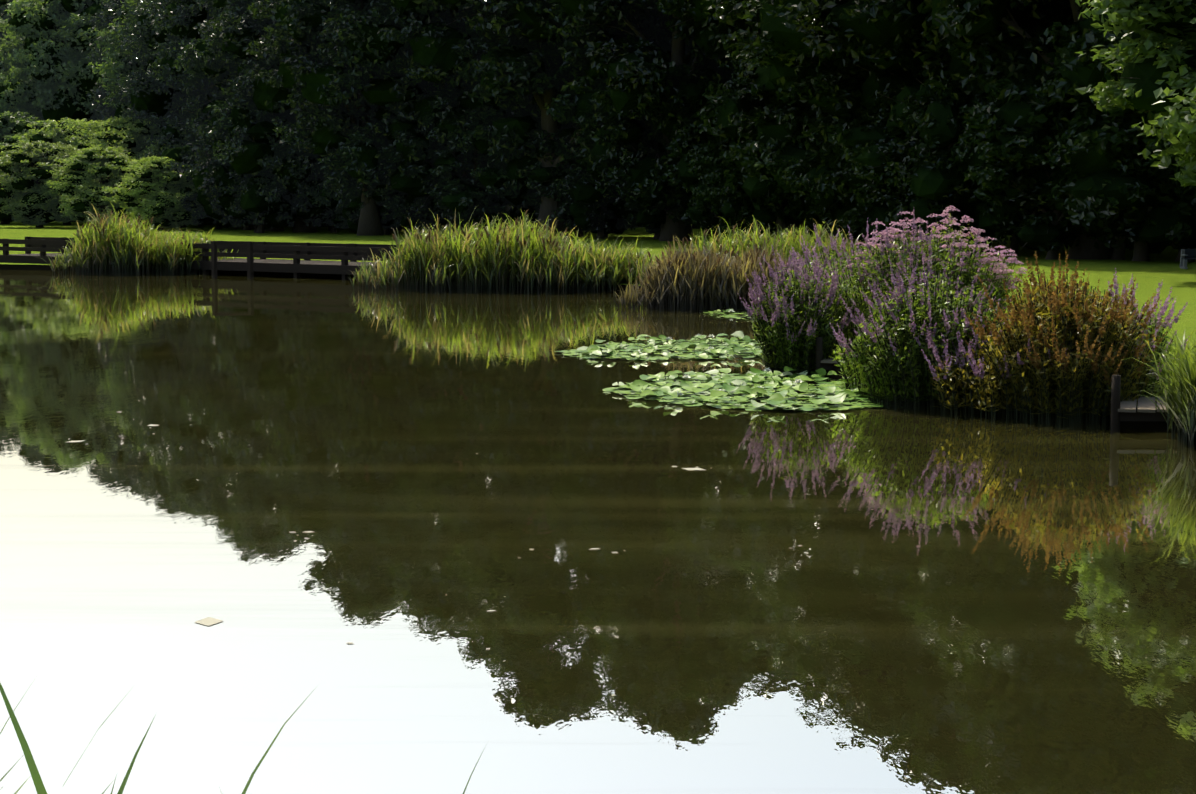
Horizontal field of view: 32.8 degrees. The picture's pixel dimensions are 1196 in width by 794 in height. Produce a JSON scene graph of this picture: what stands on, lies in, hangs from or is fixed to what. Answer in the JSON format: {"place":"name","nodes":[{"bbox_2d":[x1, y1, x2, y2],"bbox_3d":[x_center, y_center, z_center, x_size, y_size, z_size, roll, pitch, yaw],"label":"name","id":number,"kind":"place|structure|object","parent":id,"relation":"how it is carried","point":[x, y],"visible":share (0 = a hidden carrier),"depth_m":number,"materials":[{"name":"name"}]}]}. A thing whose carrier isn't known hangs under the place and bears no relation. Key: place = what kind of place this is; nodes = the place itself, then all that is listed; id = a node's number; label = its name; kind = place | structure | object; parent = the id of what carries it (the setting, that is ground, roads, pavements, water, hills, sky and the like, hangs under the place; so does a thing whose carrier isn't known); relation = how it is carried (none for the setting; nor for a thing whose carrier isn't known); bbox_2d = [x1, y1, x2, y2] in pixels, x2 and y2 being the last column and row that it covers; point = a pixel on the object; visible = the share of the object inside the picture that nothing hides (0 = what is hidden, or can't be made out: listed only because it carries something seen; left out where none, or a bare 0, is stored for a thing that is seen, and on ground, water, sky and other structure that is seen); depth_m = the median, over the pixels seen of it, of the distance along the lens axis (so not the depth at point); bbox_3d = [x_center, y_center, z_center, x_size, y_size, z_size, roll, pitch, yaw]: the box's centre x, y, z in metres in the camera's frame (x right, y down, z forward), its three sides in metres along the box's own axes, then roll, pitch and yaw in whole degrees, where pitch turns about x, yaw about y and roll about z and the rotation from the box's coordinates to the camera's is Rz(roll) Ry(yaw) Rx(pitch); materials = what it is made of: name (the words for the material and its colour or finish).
{"place":"outdoors","nodes":[
{"label":"outdoors","id":0,"kind":"place"},
{"bbox_2d":[0,237,404,279],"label":"boardwalk","id":1,"kind":"structure","parent":0,"point":[353,253],"depth_m":56.11,"materials":[{"name":"brown wood"}]},
{"bbox_2d":[0,270,1195,793],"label":"water","id":2,"kind":"structure","parent":0,"point":[962,602],"depth_m":12.72,"materials":[{"name":"liquid"}]},
{"bbox_2d":[0,676,482,793],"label":"reeds","id":3,"kind":"object","parent":2,"relation":"on","point":[36,778],"visible":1,"depth_m":3.75,"materials":[{"name":"green plant"}]},
{"bbox_2d":[69,411,807,648],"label":"floating leaves","id":4,"kind":"object","parent":2,"relation":"on","point":[208,621],"visible":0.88,"depth_m":11.16,"materials":[{"name":"beige plant"}]},
{"bbox_2d":[554,331,761,360],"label":"water lily pads","id":5,"kind":"object","parent":2,"relation":"on","point":[705,347],"visible":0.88,"depth_m":29.49,"materials":[{"name":"green plant"}]},
{"bbox_2d":[700,303,766,319],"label":"lily pads","id":6,"kind":"object","parent":2,"relation":"on","point":[730,311],"visible":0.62,"depth_m":38.52,"materials":[{"name":"green plant"}]},
{"bbox_2d":[603,366,904,411],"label":"water lily pads","id":7,"kind":"object","parent":2,"relation":"on","point":[722,387],"visible":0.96,"depth_m":23.26,"materials":[{"name":"green plant"}]},
{"bbox_2d":[737,241,854,375],"bbox_3d":[2.583,-1.166,26.299,1.643,1.692,1.714,-5,7,-38],"label":"loosestrife","id":8,"kind":"object","parent":2,"relation":"in","point":[797,321],"visible":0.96,"depth_m":25.93,"materials":[{"name":"purple"}]},
{"bbox_2d":[762,219,924,338],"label":"herbs","id":9,"kind":"object","parent":2,"relation":"on","point":[833,262],"visible":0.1,"depth_m":30.73,"materials":[{"name":"purple"}]},
{"bbox_2d":[830,317,869,394],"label":"bank herbs","id":10,"kind":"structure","parent":2,"relation":"on","point":[846,356],"depth_m":23.54,"materials":[{"name":"green plant"}]},
{"bbox_2d":[822,209,1001,352],"bbox_3d":[4.093,-1.423,26.669,2.416,2.129,2.508,0,6,1],"label":"flowering plant","id":11,"kind":"object","parent":2,"relation":"on","point":[848,292],"visible":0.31,"depth_m":26.26,"materials":[{"name":"purple"}]},
{"bbox_2d":[839,251,1024,410],"bbox_3d":[3.708,-0.765,22.517,2.077,1.658,2.303,0,6,1],"label":"loosestrife","id":12,"kind":"object","parent":2,"relation":"on","point":[890,357],"visible":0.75,"depth_m":22.00,"materials":[{"name":"purple"}]},
{"bbox_2d":[843,206,1026,319],"bbox_3d":[4.484,-1.494,27.297,2.521,2.145,2.587,0,6,1],"label":"flowering plant","id":13,"kind":"object","parent":2,"relation":"on","point":[994,269],"visible":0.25,"depth_m":26.89,"materials":[{"name":"purple"}]},
{"bbox_2d":[921,310,1088,420],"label":"bank herbs","id":14,"kind":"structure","parent":2,"relation":"on","point":[983,386],"depth_m":21.23,"materials":[{"name":"purple"}]},
{"bbox_2d":[964,251,1166,423],"bbox_3d":[4.807,-0.673,21.310,2.175,1.719,2.395,3,7,28],"label":"bush","id":15,"kind":"object","parent":2,"relation":"on","point":[1056,322],"visible":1,"depth_m":20.64,"materials":[{"name":"orange"}]},
{"bbox_2d":[1091,268,1189,399],"bbox_3d":[5.677,-0.605,21.657,1.158,1.513,1.663,0,6,1],"label":"loosestrife","id":16,"kind":"object","parent":2,"relation":"on","point":[1154,321],"visible":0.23,"depth_m":21.35,"materials":[{"name":"purple"}]},
{"bbox_2d":[0,221,1195,434],"bbox_3d":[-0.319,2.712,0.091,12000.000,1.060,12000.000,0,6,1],"label":"ground","id":17,"kind":"structure","parent":0,"point":[1156,269],"depth_m":62.25,"materials":[{"name":"green plant"}]},
{"bbox_2d":[0,17,15,160],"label":"lit tree","id":18,"kind":"object","parent":17,"relation":"on","point":[3,65],"visible":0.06,"depth_m":147.68,"materials":[{"name":"green plant"}]},
{"bbox_2d":[0,0,35,117],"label":"tree","id":19,"kind":"object","parent":17,"relation":"on","point":[4,4],"visible":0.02,"depth_m":157.41,"materials":[{"name":"green plant"}]},
{"bbox_2d":[0,111,47,223],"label":"lit bush","id":20,"kind":"object","parent":17,"relation":"on","point":[13,128],"visible":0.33,"depth_m":133.59,"materials":[{"name":"green plant"}]},
{"bbox_2d":[2,117,101,224],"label":"lit bush","id":21,"kind":"object","parent":17,"relation":"on","point":[63,132],"visible":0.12,"depth_m":129.54,"materials":[{"name":"green plant"}]},
{"bbox_2d":[0,140,108,227],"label":"lit bush","id":22,"kind":"object","parent":17,"relation":"on","point":[36,206],"visible":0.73,"depth_m":120.08,"materials":[{"name":"green plant"}]},
{"bbox_2d":[0,0,111,221],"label":"lit tree","id":23,"kind":"object","parent":17,"relation":"on","point":[50,78],"visible":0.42,"depth_m":140.41,"materials":[{"name":"green plant"}]},
{"bbox_2d":[41,145,152,222],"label":"lit bush","id":24,"kind":"object","parent":17,"relation":"on","point":[87,166],"visible":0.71,"depth_m":117.29,"materials":[{"name":"green plant"}]},
{"bbox_2d":[80,0,145,120],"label":"tree","id":25,"kind":"object","parent":17,"relation":"on","point":[104,17],"visible":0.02,"depth_m":131.12,"materials":[{"name":"green plant"}]},
{"bbox_2d":[75,115,161,224],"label":"lit bush","id":26,"kind":"object","parent":17,"relation":"on","point":[125,134],"visible":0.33,"depth_m":125.98,"materials":[{"name":"green plant"}]},
{"bbox_2d":[38,202,237,275],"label":"reeds","id":27,"kind":"object","parent":17,"relation":"on","point":[116,246],"visible":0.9,"depth_m":57.02,"materials":[{"name":"green plant"}]},
{"bbox_2d":[89,0,206,224],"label":"lit tree","id":28,"kind":"object","parent":17,"relation":"on","point":[113,66],"visible":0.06,"depth_m":129.12,"materials":[{"name":"green plant"}]},
{"bbox_2d":[101,155,204,229],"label":"lit bush","id":29,"kind":"object","parent":17,"relation":"on","point":[142,179],"visible":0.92,"depth_m":112.19,"materials":[{"name":"green plant"}]},
{"bbox_2d":[111,0,215,224],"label":"tree","id":30,"kind":"object","parent":17,"relation":"on","point":[126,101],"depth_m":128.02,"materials":[{"name":"green plant"}]},
{"bbox_2d":[141,138,198,227],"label":"lit bush","id":31,"kind":"object","parent":17,"relation":"on","point":[159,147],"visible":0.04,"depth_m":120.30,"materials":[{"name":"green plant"}]},
{"bbox_2d":[105,0,241,226],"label":"tree","id":32,"kind":"object","parent":17,"relation":"on","point":[152,98],"visible":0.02,"depth_m":121.02,"materials":[{"name":"green plant"}]},
{"bbox_2d":[145,90,250,229],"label":"shrub","id":33,"kind":"object","parent":17,"relation":"on","point":[191,129],"visible":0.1,"depth_m":112.51,"materials":[{"name":"green plant"}]},
{"bbox_2d":[144,0,278,228],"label":"tree","id":34,"kind":"object","parent":17,"relation":"on","point":[182,19],"visible":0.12,"depth_m":113.74,"materials":[{"name":"green plant"}]},
{"bbox_2d":[173,0,309,230],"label":"tree","id":35,"kind":"object","parent":17,"relation":"on","point":[200,67],"visible":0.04,"depth_m":107.83,"materials":[{"name":"green plant"}]},
{"bbox_2d":[208,163,288,232],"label":"shrub","id":36,"kind":"object","parent":17,"relation":"on","point":[235,188],"visible":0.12,"depth_m":104.99,"materials":[{"name":"green plant"}]},
{"bbox_2d":[186,104,332,232],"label":"shrub","id":37,"kind":"object","parent":17,"relation":"on","point":[255,155],"visible":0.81,"depth_m":103.56,"materials":[{"name":"green plant"}]},
{"bbox_2d":[193,0,373,232],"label":"tree","id":38,"kind":"object","parent":17,"relation":"on","point":[238,33],"visible":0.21,"depth_m":104.31,"materials":[{"name":"green plant"}]},
{"bbox_2d":[242,0,450,235],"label":"tree","id":39,"kind":"object","parent":17,"relation":"on","point":[332,134],"visible":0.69,"depth_m":96.97,"materials":[{"name":"green plant"}]},
{"bbox_2d":[332,2,440,232],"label":"tree","id":40,"kind":"object","parent":17,"relation":"on","point":[434,228],"depth_m":106.72,"materials":[{"name":"green plant"}]},
{"bbox_2d":[313,93,461,234],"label":"shrub","id":41,"kind":"object","parent":17,"relation":"on","point":[379,113],"visible":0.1,"depth_m":99.79,"materials":[{"name":"green plant"}]},
{"bbox_2d":[390,226,406,230],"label":"tree","id":42,"kind":"object","parent":17,"relation":"on","point":[400,228],"depth_m":112.05,"materials":[{"name":"green plant"}]},
{"bbox_2d":[372,161,446,234],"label":"shrub","id":43,"kind":"object","parent":17,"relation":"on","point":[395,200],"visible":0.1,"depth_m":98.94,"materials":[{"name":"green plant"}]},
{"bbox_2d":[303,0,522,234],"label":"tree","id":44,"kind":"object","parent":17,"relation":"on","point":[433,57],"visible":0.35,"depth_m":94.60,"materials":[{"name":"green plant"}]},
{"bbox_2d":[360,84,503,234],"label":"shrub","id":45,"kind":"object","parent":17,"relation":"on","point":[407,135],"visible":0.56,"depth_m":96.29,"materials":[{"name":"green plant"}]},
{"bbox_2d":[443,10,482,230],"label":"tree","id":46,"kind":"object","parent":17,"relation":"on","point":[479,58],"depth_m":100.26,"materials":[{"name":"green plant"}]},
{"bbox_2d":[419,110,511,231],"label":"shrub","id":47,"kind":"object","parent":17,"relation":"on","point":[490,178],"visible":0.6,"depth_m":95.10,"materials":[{"name":"green plant"}]},
{"bbox_2d":[494,204,506,229],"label":"shrub","id":48,"kind":"object","parent":17,"relation":"on","point":[501,214],"depth_m":113.23,"materials":[{"name":"green plant"}]},
{"bbox_2d":[348,209,661,293],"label":"reeds","id":49,"kind":"object","parent":17,"relation":"on","point":[514,257],"visible":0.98,"depth_m":47.33,"materials":[{"name":"green plant"}]},
{"bbox_2d":[504,205,512,212],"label":"shrub","id":50,"kind":"object","parent":17,"relation":"on","point":[507,208],"depth_m":147.52,"materials":[{"name":"green plant"}]},
{"bbox_2d":[461,79,576,228],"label":"shrub","id":51,"kind":"object","parent":17,"relation":"on","point":[513,194],"visible":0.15,"depth_m":94.63,"materials":[{"name":"green plant"}]},
{"bbox_2d":[398,0,670,238],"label":"tree","id":52,"kind":"object","parent":17,"relation":"on","point":[517,63],"visible":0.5,"depth_m":91.20,"materials":[{"name":"green plant"}]},
{"bbox_2d":[492,114,583,236],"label":"shrub","id":53,"kind":"object","parent":17,"relation":"on","point":[514,164],"visible":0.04,"depth_m":93.93,"materials":[{"name":"green plant"}]},
{"bbox_2d":[535,0,757,240],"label":"tree","id":54,"kind":"object","parent":17,"relation":"on","point":[636,73],"visible":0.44,"depth_m":86.38,"materials":[{"name":"green plant"}]},
{"bbox_2d":[577,60,727,233],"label":"tree","id":55,"kind":"object","parent":17,"relation":"on","point":[643,177],"visible":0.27,"depth_m":86.80,"materials":[{"name":"green plant"}]},
{"bbox_2d":[652,16,724,236],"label":"tree","id":56,"kind":"object","parent":17,"relation":"on","point":[665,44],"visible":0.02,"depth_m":92.25,"materials":[{"name":"green plant"}]},
{"bbox_2d":[633,77,753,241],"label":"shrub","id":57,"kind":"object","parent":17,"relation":"on","point":[663,123],"visible":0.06,"depth_m":85.42,"materials":[{"name":"green plant"}]},
{"bbox_2d":[614,236,800,311],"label":"dry reeds","id":58,"kind":"object","parent":17,"relation":"on","point":[680,280],"visible":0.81,"depth_m":39.97,"materials":[{"name":"plant"}]},
{"bbox_2d":[684,136,750,236],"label":"tree","id":59,"kind":"object","parent":17,"relation":"on","point":[698,211],"visible":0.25,"depth_m":82.67,"materials":[{"name":"green plant"}]},
{"bbox_2d":[654,0,807,236],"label":"tree","id":60,"kind":"object","parent":17,"relation":"on","point":[690,9],"visible":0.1,"depth_m":83.90,"materials":[{"name":"green plant"}]},
{"bbox_2d":[696,137,774,239],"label":"shrub","id":61,"kind":"object","parent":17,"relation":"on","point":[732,207],"visible":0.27,"depth_m":81.14,"materials":[{"name":"green plant"}]},
{"bbox_2d":[694,46,821,241],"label":"tree","id":62,"kind":"object","parent":17,"relation":"on","point":[740,110],"visible":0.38,"depth_m":79.40,"materials":[{"name":"green plant"}]},
{"bbox_2d":[661,216,863,272],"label":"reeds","id":63,"kind":"object","parent":17,"relation":"on","point":[789,242],"visible":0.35,"depth_m":51.84,"materials":[{"name":"green plant"}]},
{"bbox_2d":[729,13,851,241],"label":"tree","id":64,"kind":"object","parent":17,"relation":"on","point":[834,234],"depth_m":88.16,"materials":[{"name":"green plant"}]},
{"bbox_2d":[730,101,864,241],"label":"shrub","id":65,"kind":"object","parent":17,"relation":"on","point":[775,165],"visible":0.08,"depth_m":77.40,"materials":[{"name":"green plant"}]},
{"bbox_2d":[785,218,819,236],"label":"shrub","id":66,"kind":"object","parent":17,"relation":"on","point":[811,228],"visible":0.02,"depth_m":85.96,"materials":[{"name":"green plant"}]},
{"bbox_2d":[772,91,865,245],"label":"shrub","id":67,"kind":"object","parent":17,"relation":"on","point":[777,109],"depth_m":78.57,"materials":[{"name":"green plant"}]},
{"bbox_2d":[701,0,950,243],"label":"tree","id":68,"kind":"object","parent":17,"relation":"on","point":[784,52],"visible":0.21,"depth_m":73.43,"materials":[{"name":"green plant"}]},
{"bbox_2d":[816,337,851,369],"bbox_3d":[3.188,-0.209,26.219,0.576,1.207,1.317,2,6,15],"label":"wooden dock","id":69,"kind":"object","parent":17,"relation":"on","point":[827,364],"visible":0.15,"depth_m":25.63,"materials":[{"name":"brown wood"}]},
{"bbox_2d":[778,120,897,241],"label":"shrub","id":70,"kind":"object","parent":17,"relation":"on","point":[825,202],"visible":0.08,"depth_m":75.83,"materials":[{"name":"green plant"}]},
{"bbox_2d":[819,122,950,243],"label":"shrub","id":71,"kind":"object","parent":17,"relation":"on","point":[878,212],"visible":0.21,"depth_m":70.63,"materials":[{"name":"green plant"}]},
{"bbox_2d":[813,56,1011,238],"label":"tree","id":72,"kind":"object","parent":17,"relation":"on","point":[854,136],"visible":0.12,"depth_m":72.52,"materials":[{"name":"green plant"}]},
{"bbox_2d":[841,68,1000,246],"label":"tree","id":73,"kind":"object","parent":17,"relation":"on","point":[933,188],"visible":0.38,"depth_m":67.67,"materials":[{"name":"green plant"}]},
{"bbox_2d":[783,0,1073,252],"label":"tree","id":74,"kind":"object","parent":17,"relation":"on","point":[856,28],"visible":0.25,"depth_m":68.60,"materials":[{"name":"green plant"}]},
{"bbox_2d":[938,124,1054,255],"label":"shrub","id":75,"kind":"object","parent":17,"relation":"on","point":[967,153],"visible":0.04,"depth_m":67.09,"materials":[{"name":"green plant"}]},
{"bbox_2d":[957,76,1098,259],"bbox_3d":[14.640,-7.150,64.599,5.841,6.079,5.716,-6,8,-45],"label":"tree","id":76,"kind":"object","parent":17,"relation":"on","point":[993,178],"visible":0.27,"depth_m":64.05,"materials":[{"name":"green plant"}]},
{"bbox_2d":[917,0,1188,259],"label":"tree","id":77,"kind":"object","parent":17,"relation":"on","point":[1030,55],"visible":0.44,"depth_m":64.26,"materials":[{"name":"green plant"}]},
{"bbox_2d":[1005,96,1195,259],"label":"tree","id":78,"kind":"object","parent":17,"relation":"on","point":[1089,160],"visible":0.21,"depth_m":61.93,"materials":[{"name":"green plant"}]},
{"bbox_2d":[1018,21,1195,260],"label":"tree","id":79,"kind":"object","parent":17,"relation":"on","point":[1098,195],"visible":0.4,"depth_m":61.12,"materials":[{"name":"green plant"}]},
{"bbox_2d":[1051,36,1195,261],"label":"tree","id":80,"kind":"object","parent":17,"relation":"on","point":[1119,133],"visible":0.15,"depth_m":60.69,"materials":[{"name":"green plant"}]},
{"bbox_2d":[1075,0,1195,186],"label":"lit tree","id":81,"kind":"object","parent":17,"relation":"on","point":[1156,75],"visible":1,"depth_m":48.60,"materials":[{"name":"green plant"}]},
{"bbox_2d":[1110,375,1176,430],"bbox_3d":[5.611,0.353,20.477,0.864,1.246,1.395,2,6,15],"label":"wooden dock","id":82,"kind":"object","parent":17,"relation":"on","point":[1123,410],"visible":0.38,"depth_m":19.90,"materials":[{"name":"brown wood"}]},
{"bbox_2d":[1121,313,1195,447],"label":"ornamental grass","id":83,"kind":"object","parent":17,"relation":"on","point":[1182,381],"depth_m":18.88,"materials":[{"name":"green plant"}]},
{"bbox_2d":[1180,249,1195,268],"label":"garden bench","id":84,"kind":"object","parent":17,"relation":"on","point":[1183,260],"visible":1,"depth_m":57.47,"materials":[{"name":"grey wood"}]}
]}

